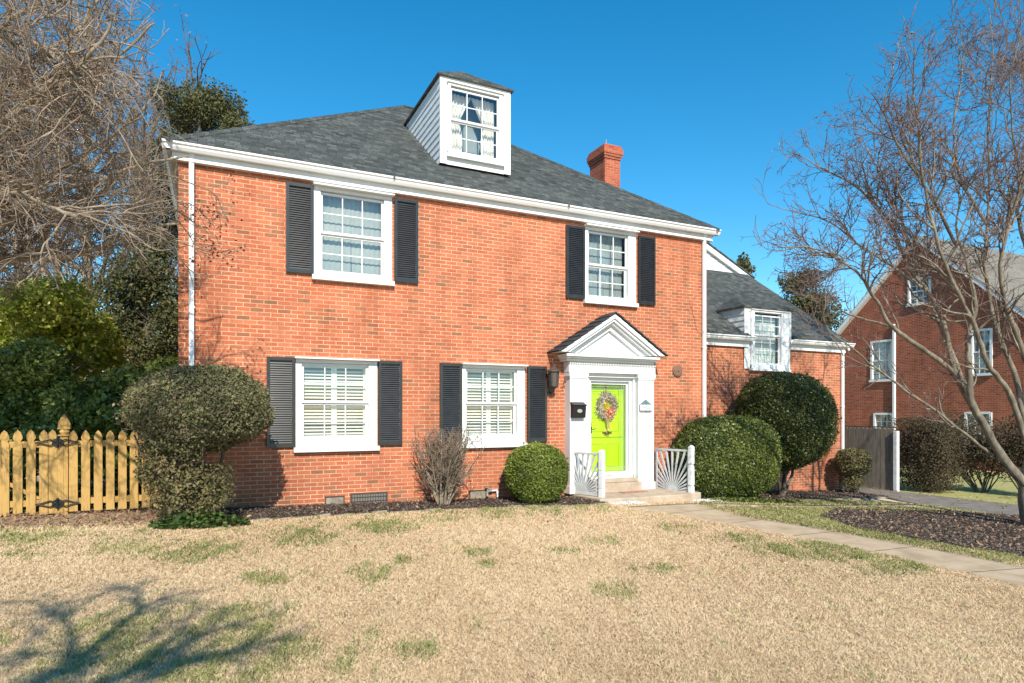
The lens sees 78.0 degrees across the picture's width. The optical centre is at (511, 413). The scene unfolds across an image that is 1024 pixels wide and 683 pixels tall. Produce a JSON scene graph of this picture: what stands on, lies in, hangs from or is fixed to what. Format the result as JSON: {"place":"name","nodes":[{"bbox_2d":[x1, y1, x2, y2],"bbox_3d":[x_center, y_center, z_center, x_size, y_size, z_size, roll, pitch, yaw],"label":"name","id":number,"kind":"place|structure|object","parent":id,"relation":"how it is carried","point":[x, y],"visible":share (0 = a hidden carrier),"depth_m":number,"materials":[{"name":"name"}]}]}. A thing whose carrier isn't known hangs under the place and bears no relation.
{"place":"outdoors","nodes":[
{"label":"outdoors","id":0,"kind":"place"},
{"bbox_2d":[0,465,1023,682],"bbox_3d":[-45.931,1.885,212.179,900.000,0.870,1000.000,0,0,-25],"label":"lawn ground","id":1,"kind":"structure","parent":0,"point":[494,674],"depth_m":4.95,"materials":[{"name":"beige plant"}]},
{"bbox_2d":[0,336,90,483],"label":"camellia","id":2,"kind":"object","parent":1,"relation":"on","point":[34,391],"visible":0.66,"depth_m":10.42,"materials":[{"name":"green plant"}]},
{"bbox_2d":[1,32,97,284],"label":"background bare tree","id":3,"kind":"object","parent":1,"relation":"on","point":[44,191],"visible":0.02,"depth_m":23.65,"materials":[{"name":"brown plant"}]},
{"bbox_2d":[0,3,127,282],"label":"background bare tree","id":4,"kind":"object","parent":1,"relation":"on","point":[62,269],"visible":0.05,"depth_m":27.61,"materials":[{"name":"brown plant"}]},
{"bbox_2d":[0,271,130,481],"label":"camellia","id":5,"kind":"object","parent":1,"relation":"on","point":[84,340],"visible":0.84,"depth_m":11.54,"materials":[{"name":"green plant"}]},
{"bbox_2d":[10,481,153,512],"bbox_3d":[-9.383,1.369,10.236,8.457,0.472,3.497,0,0,-25],"label":"yard ivy","id":6,"kind":"object","parent":1,"relation":"on","point":[79,492],"visible":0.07,"depth_m":10.56,"materials":[{"name":"green plant"}]},
{"bbox_2d":[0,64,166,310],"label":"background bare tree","id":7,"kind":"object","parent":1,"relation":"on","point":[47,269],"visible":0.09,"depth_m":16.96,"materials":[{"name":"beige plant"}]},
{"bbox_2d":[0,506,174,527],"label":"soil strip","id":8,"kind":"object","parent":1,"relation":"on","point":[54,522],"visible":0.24,"depth_m":9.13,"materials":[{"name":"brown soil"}]},
{"bbox_2d":[0,414,166,516],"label":"picket fence","id":9,"kind":"object","parent":8,"relation":"on","point":[58,474],"visible":0.9,"depth_m":9.38,"materials":[{"name":"yellow wood"}]},
{"bbox_2d":[0,0,249,303],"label":"dense bare tree","id":10,"kind":"object","parent":8,"relation":"on","point":[32,200],"visible":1,"depth_m":6.51,"materials":[{"name":"beige plant"}]},
{"bbox_2d":[9,323,177,378],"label":"woods","id":11,"kind":"object","parent":1,"relation":"on","point":[120,366],"depth_m":43.22,"materials":[{"name":"green plant"}]},
{"bbox_2d":[3,0,190,378],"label":"background bare tree","id":12,"kind":"object","parent":1,"relation":"on","point":[118,92],"visible":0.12,"depth_m":19.85,"materials":[{"name":"beige plant"}]},
{"bbox_2d":[51,363,155,491],"bbox_3d":[-6.741,0.319,10.914,2.063,2.417,2.052,0,0,22],"label":"laurel","id":13,"kind":"object","parent":1,"relation":"on","point":[97,411],"visible":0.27,"depth_m":10.41,"materials":[{"name":"green plant"}]},
{"bbox_2d":[71,105,177,353],"bbox_3d":[-11.818,-4.265,20.298,4.142,11.594,2.789,0,0,24],"label":"background bare tree","id":14,"kind":"object","parent":1,"relation":"on","point":[150,136],"visible":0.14,"depth_m":19.91,"materials":[{"name":"brown plant"}]},
{"bbox_2d":[46,39,206,347],"bbox_3d":[-17.990,-8.475,31.522,9.296,19.991,8.677,0,0,-25],"label":"background bare tree","id":15,"kind":"object","parent":1,"relation":"on","point":[147,126],"visible":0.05,"depth_m":30.04,"materials":[{"name":"brown plant"}]},
{"bbox_2d":[86,230,177,376],"bbox_3d":[-10.025,-1.762,17.230,2.766,6.581,3.153,0,0,-14],"label":"cedar tree","id":16,"kind":"object","parent":1,"relation":"on","point":[141,320],"visible":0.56,"depth_m":16.51,"materials":[{"name":"green plant"}]},
{"bbox_2d":[70,4,223,285],"bbox_3d":[-12.613,-7.127,23.640,5.947,17.375,7.286,0,0,-5],"label":"background bare tree","id":17,"kind":"object","parent":1,"relation":"on","point":[190,63],"visible":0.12,"depth_m":23.96,"materials":[{"name":"brown plant"}]},
{"bbox_2d":[136,351,177,373],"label":"conifer shrub","id":18,"kind":"object","parent":1,"relation":"on","point":[161,365],"visible":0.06,"depth_m":14.50,"materials":[{"name":"green plant"}]},
{"bbox_2d":[126,76,254,255],"bbox_3d":[-11.212,-5.190,22.232,4.165,13.494,4.164,0,0,-25],"label":"cedar tree","id":19,"kind":"object","parent":1,"relation":"on","point":[205,108],"visible":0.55,"depth_m":21.93,"materials":[{"name":"green plant"}]},
{"bbox_2d":[147,508,250,529],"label":"ground ivy","id":20,"kind":"object","parent":1,"relation":"on","point":[182,522],"visible":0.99,"depth_m":8.58,"materials":[{"name":"green plant"}]},
{"bbox_2d":[252,517,269,520],"bbox_3d":[-3.729,1.583,9.382,0.244,0.044,0.101,0,0,-40],"label":"edging stone","id":21,"kind":"object","parent":1,"relation":"on","point":[262,519],"visible":0.59,"depth_m":9.37,"materials":[{"name":"beige stone"}]},
{"bbox_2d":[315,513,330,516],"bbox_3d":[-2.962,1.597,9.878,0.246,0.055,0.091,0,0,-25],"label":"edging stone","id":22,"kind":"object","parent":1,"relation":"on","point":[326,514],"visible":0.69,"depth_m":9.86,"materials":[{"name":"beige stone"}]},
{"bbox_2d":[219,496,603,523],"bbox_3d":[-1.635,1.719,11.008,7.250,0.363,1.650,0,0,-25],"label":"front mulch bed","id":23,"kind":"object","parent":1,"relation":"on","point":[393,510],"visible":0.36,"depth_m":10.81,"materials":[{"name":"brown soil"}]},
{"bbox_2d":[110,361,275,522],"bbox_3d":[-4.516,0.443,9.104,2.109,2.409,2.056,0,0,-25],"label":"dome shrub","id":24,"kind":"object","parent":23,"relation":"on","point":[188,413],"visible":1,"depth_m":8.62,"materials":[{"name":"green plant"}]},
{"bbox_2d":[410,420,485,504],"bbox_3d":[-1.130,0.915,11.239,1.152,1.599,1.365,0,0,-25],"label":"bare shrub","id":25,"kind":"object","parent":23,"relation":"on","point":[445,467],"visible":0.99,"depth_m":11.31,"materials":[{"name":"beige plant"}]},
{"bbox_2d":[501,440,569,503],"bbox_3d":[0.461,1.147,12.006,1.368,1.274,1.230,0,0,-25],"label":"round boxwood","id":26,"kind":"object","parent":23,"relation":"on","point":[536,472],"visible":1,"depth_m":11.63,"materials":[{"name":"green plant"}]},
{"bbox_2d":[158,71,855,507],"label":"brick house","id":27,"kind":"structure","parent":1,"relation":"on","point":[442,253],"depth_m":12.29,"materials":[{"name":"red"}]},
{"bbox_2d":[293,356,379,452],"bbox_3d":[-3.085,-0.145,11.147,1.471,1.630,0.347,0,0,-25],"label":"window","id":28,"kind":"structure","parent":27,"relation":"in","point":[318,441],"depth_m":11.21,"materials":[{"name":"white paint"}]},
{"bbox_2d":[312,182,394,286],"bbox_3d":[-2.828,-3.135,11.272,1.443,1.650,0.350,0,0,-25],"label":"window","id":29,"kind":"structure","parent":27,"relation":"in","point":[353,238],"depth_m":11.35,"materials":[{"name":"white paint"}]},
{"bbox_2d":[485,487,497,496],"bbox_3d":[-0.392,1.613,12.328,0.304,0.374,0.088,0,0,-39],"label":"hose tap","id":30,"kind":"object","parent":27,"relation":"attached to","point":[487,491],"visible":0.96,"depth_m":12.28,"materials":[{"name":"white paint"}]},
{"bbox_2d":[462,363,527,447],"bbox_3d":[-0.369,-0.145,12.437,1.411,1.630,0.347,0,0,-25],"label":"window","id":31,"kind":"structure","parent":27,"relation":"in","point":[516,436],"depth_m":12.53,"materials":[{"name":"white paint"}]},
{"bbox_2d":[547,358,560,395],"bbox_3d":[0.822,-0.737,12.797,0.328,0.756,0.268,0,0,42],"label":"wall lantern","id":32,"kind":"object","parent":27,"relation":"attached to","point":[553,371],"depth_m":12.72,"materials":[{"name":"brown metal"}]},
{"bbox_2d":[570,402,586,417],"bbox_3d":[1.358,-0.067,12.909,0.319,0.325,0.139,0,0,-25],"label":"mailbox","id":33,"kind":"object","parent":27,"relation":"attached to","point":[578,409],"visible":1,"depth_m":12.87,"materials":[{"name":"black metal"}]},
{"bbox_2d":[591,381,626,475],"bbox_3d":[2.052,0.326,13.631,0.979,2.008,0.264,0,0,-25],"label":"front door","id":34,"kind":"structure","parent":27,"relation":"in","point":[611,441],"depth_m":13.75,"materials":[{"name":"green paint"}]},
{"bbox_2d":[594,384,618,431],"bbox_3d":[2.055,-0.128,13.642,0.635,1.084,0.210,0,0,-25],"label":"door wreath","id":35,"kind":"object","parent":34,"relation":"attached to","point":[609,413],"depth_m":13.62,"materials":[{"name":"multicoloured plant"}]},
{"bbox_2d":[583,223,639,307],"bbox_3d":[2.099,-3.135,13.611,1.376,1.650,0.350,0,0,-25],"label":"window","id":36,"kind":"structure","parent":27,"relation":"in","point":[603,253],"depth_m":13.72,"materials":[{"name":"white paint"}]},
{"bbox_2d":[639,400,651,411],"bbox_3d":[2.898,-0.162,13.701,0.327,0.270,0.027,0,0,-25],"label":"number plaque","id":37,"kind":"object","parent":27,"relation":"attached to","point":[645,405],"visible":1,"depth_m":13.69,"materials":[{"name":"grey"}]},
{"bbox_2d":[672,365,682,376],"bbox_3d":[3.765,-0.961,14.337,0.270,0.270,0.062,0,0,-25],"label":"round wall plate","id":38,"kind":"object","parent":27,"relation":"attached to","point":[677,370],"visible":1,"depth_m":14.31,"materials":[{"name":"metal"}]},
{"bbox_2d":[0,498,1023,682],"bbox_3d":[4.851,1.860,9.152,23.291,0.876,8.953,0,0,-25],"label":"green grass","id":39,"kind":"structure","parent":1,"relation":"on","point":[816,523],"depth_m":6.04,"materials":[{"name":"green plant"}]},
{"bbox_2d":[0,487,1023,676],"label":"fallen leaves","id":40,"kind":"object","parent":1,"relation":"on","point":[56,517],"visible":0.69,"depth_m":9.38,"materials":[{"name":"brown plant"}]},
{"bbox_2d":[194,489,1023,555],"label":"mulch chips","id":41,"kind":"object","parent":1,"relation":"on","point":[950,537],"visible":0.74,"depth_m":11.08,"materials":[{"name":"brown wood"}]},
{"bbox_2d":[610,500,646,505],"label":"white pebbles","id":42,"kind":"object","parent":1,"relation":"on","point":[627,502],"visible":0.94,"depth_m":12.14,"materials":[{"name":"white stone"}]},
{"bbox_2d":[568,477,700,503],"bbox_3d":[2.630,1.646,13.160,2.696,0.508,1.180,0,0,-25],"label":"front stoop","id":43,"kind":"object","parent":1,"relation":"on","point":[622,489],"visible":0.58,"depth_m":13.04,"materials":[{"name":"concrete"}]},
{"bbox_2d":[574,450,604,497],"bbox_3d":[1.469,1.286,12.767,0.934,1.133,0.096,0,0,44],"label":"sunburst railing","id":44,"kind":"object","parent":43,"relation":"on","point":[582,487],"visible":0.88,"depth_m":12.64,"materials":[{"name":"grey metal"}]},
{"bbox_2d":[656,445,694,492],"bbox_3d":[3.486,1.301,13.595,0.100,1.263,0.990,0,0,-37],"label":"sunburst railing","id":45,"kind":"object","parent":43,"relation":"on","point":[689,479],"visible":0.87,"depth_m":13.51,"materials":[{"name":"grey metal"}]},
{"bbox_2d":[736,252,756,275],"bbox_3d":[11.070,-2.817,30.359,1.106,10.251,2.674,0,0,27],"label":"pine tree","id":46,"kind":"object","parent":1,"relation":"on","point":[744,263],"visible":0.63,"depth_m":30.64,"materials":[{"name":"green plant"}]},
{"bbox_2d":[705,490,879,499],"bbox_3d":[6.849,2.120,15.813,7.700,0.629,2.646,0,0,-25],"label":"side mulch bed","id":47,"kind":"object","parent":1,"relation":"on","point":[817,496],"visible":0.2,"depth_m":16.61,"materials":[{"name":"brown wood"}]},
{"bbox_2d":[693,498,724,501],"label":"white pebbles","id":48,"kind":"object","parent":47,"relation":"on","point":[707,500],"visible":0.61,"depth_m":13.10,"materials":[{"name":"white stone"}]},
{"bbox_2d":[671,412,782,497],"bbox_3d":[4.880,0.953,14.243,2.917,1.967,1.254,0,0,-25],"label":"clipped hedge","id":49,"kind":"object","parent":47,"relation":"on","point":[738,456],"visible":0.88,"depth_m":13.73,"materials":[{"name":"green plant"}]},
{"bbox_2d":[708,496,802,502],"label":"ground cover","id":50,"kind":"object","parent":47,"relation":"on","point":[762,499],"visible":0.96,"depth_m":13.63,"materials":[{"name":"green plant"}]},
{"bbox_2d":[730,370,842,496],"bbox_3d":[6.815,0.527,15.782,2.444,3.299,2.323,0,0,-25],"label":"round shrub","id":51,"kind":"object","parent":47,"relation":"on","point":[797,411],"visible":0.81,"depth_m":15.02,"materials":[{"name":"green plant"}]},
{"bbox_2d":[833,447,871,492],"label":"corner shrub","id":52,"kind":"object","parent":47,"relation":"on","point":[852,466],"visible":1,"depth_m":17.55,"materials":[{"name":"green plant"}]},
{"bbox_2d":[776,267,847,330],"bbox_3d":[16.046,-2.667,34.319,3.901,9.959,4.448,0,0,7],"label":"tree","id":53,"kind":"object","parent":1,"relation":"on","point":[795,300],"visible":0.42,"depth_m":33.09,"materials":[{"name":"green plant"}]},
{"bbox_2d":[628,503,1023,587],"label":"front walk","id":54,"kind":"structure","parent":1,"relation":"on","point":[1011,574],"depth_m":8.57,"materials":[{"name":"beige concrete"}]},
{"bbox_2d":[832,280,871,326],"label":"background bare tree","id":55,"kind":"object","parent":1,"relation":"on","point":[849,297],"visible":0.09,"depth_m":47.55,"materials":[{"name":"brown plant"}]},
{"bbox_2d":[844,426,898,490],"bbox_3d":[9.882,1.397,21.445,0.130,2.005,6.567,0,0,-25],"label":"board fence","id":56,"kind":"object","parent":1,"relation":"on","point":[881,445],"visible":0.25,"depth_m":19.00,"materials":[{"name":"grey wood"}]},
{"bbox_2d":[825,510,1023,556],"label":"tree mulch ring","id":57,"kind":"object","parent":1,"relation":"on","point":[942,529],"visible":0.11,"depth_m":10.76,"materials":[{"name":"brown wood"}]},
{"bbox_2d":[740,0,1023,525],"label":"smooth barked tree","id":58,"kind":"object","parent":57,"relation":"on","point":[940,319],"visible":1,"depth_m":11.17,"materials":[{"name":"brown plant"}]},
{"bbox_2d":[835,235,1023,471],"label":"neighbour house","id":59,"kind":"structure","parent":1,"relation":"on","point":[881,402],"depth_m":27.73,"materials":[{"name":"red brick"}]},
{"bbox_2d":[869,339,891,381],"bbox_3d":[17.167,-2.418,29.263,0.320,1.922,1.168,0,0,-25],"label":"window","id":60,"kind":"structure","parent":59,"relation":"in","point":[887,350],"depth_m":29.39,"materials":[{"name":"white paint"}]},
{"bbox_2d":[873,413,891,428],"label":"window","id":61,"kind":"structure","parent":59,"relation":"in","point":[879,419],"depth_m":29.34,"materials":[{"name":"white paint"}]},
{"bbox_2d":[906,277,930,306],"bbox_3d":[17.903,-5.331,27.714,0.320,1.207,1.080,0,0,-25],"label":"window","id":62,"kind":"structure","parent":59,"relation":"in","point":[923,295],"depth_m":27.89,"materials":[{"name":"white paint"}]},
{"bbox_2d":[964,412,991,453],"bbox_3d":[18.910,0.845,25.594,0.320,1.807,1.095,0,0,-25],"label":"window","id":63,"kind":"structure","parent":59,"relation":"in","point":[986,414],"depth_m":25.71,"materials":[{"name":"white paint"}]},
{"bbox_2d":[971,328,992,375],"bbox_3d":[18.963,-2.452,25.481,0.320,1.893,0.880,0,0,-25],"label":"window","id":64,"kind":"structure","parent":59,"relation":"in","point":[987,339],"depth_m":25.54,"materials":[{"name":"white paint"}]},
{"bbox_2d":[0,0,1023,371],"label":"sky","id":65,"kind":"structure","parent":0,"point":[697,97],"materials":[{"name":"blue"}]},
{"bbox_2d":[708,503,925,507],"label":"garden path","id":66,"kind":"structure","parent":0,"point":[871,505],"depth_m":13.95,"materials":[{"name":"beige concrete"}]},
{"bbox_2d":[844,486,1018,514],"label":"driveway","id":67,"kind":"structure","parent":0,"point":[978,506],"depth_m":16.05,"materials":[{"name":"concrete"}]},
{"bbox_2d":[899,466,1017,504],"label":"neighbour lawn","id":68,"kind":"structure","parent":0,"point":[1000,492],"depth_m":18.48,"materials":[{"name":"green plant"}]},
{"bbox_2d":[889,413,966,491],"bbox_3d":[12.085,1.164,18.499,1.257,2.342,1.785,0,0,-25],"label":"square clipped hedge","id":69,"kind":"object","parent":68,"relation":"on","point":[921,456],"visible":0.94,"depth_m":18.15,"materials":[{"name":"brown plant"}]},
{"bbox_2d":[902,411,983,478],"bbox_3d":[14.927,1.128,22.087,2.664,2.470,2.828,0,0,-25],"label":"twiggy bush","id":70,"kind":"object","parent":68,"relation":"on","point":[948,416],"visible":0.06,"depth_m":21.69,"materials":[{"name":"brown plant"}]},
{"bbox_2d":[938,417,1022,492],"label":"twiggy bush","id":71,"kind":"object","parent":68,"relation":"on","point":[979,454],"visible":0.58,"depth_m":18.23,"materials":[{"name":"brown plant"}]},
{"bbox_2d":[975,413,1023,489],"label":"twiggy bush","id":72,"kind":"object","parent":68,"relation":"on","point":[1017,445],"visible":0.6,"depth_m":17.45,"materials":[{"name":"brown plant"}]}
]}

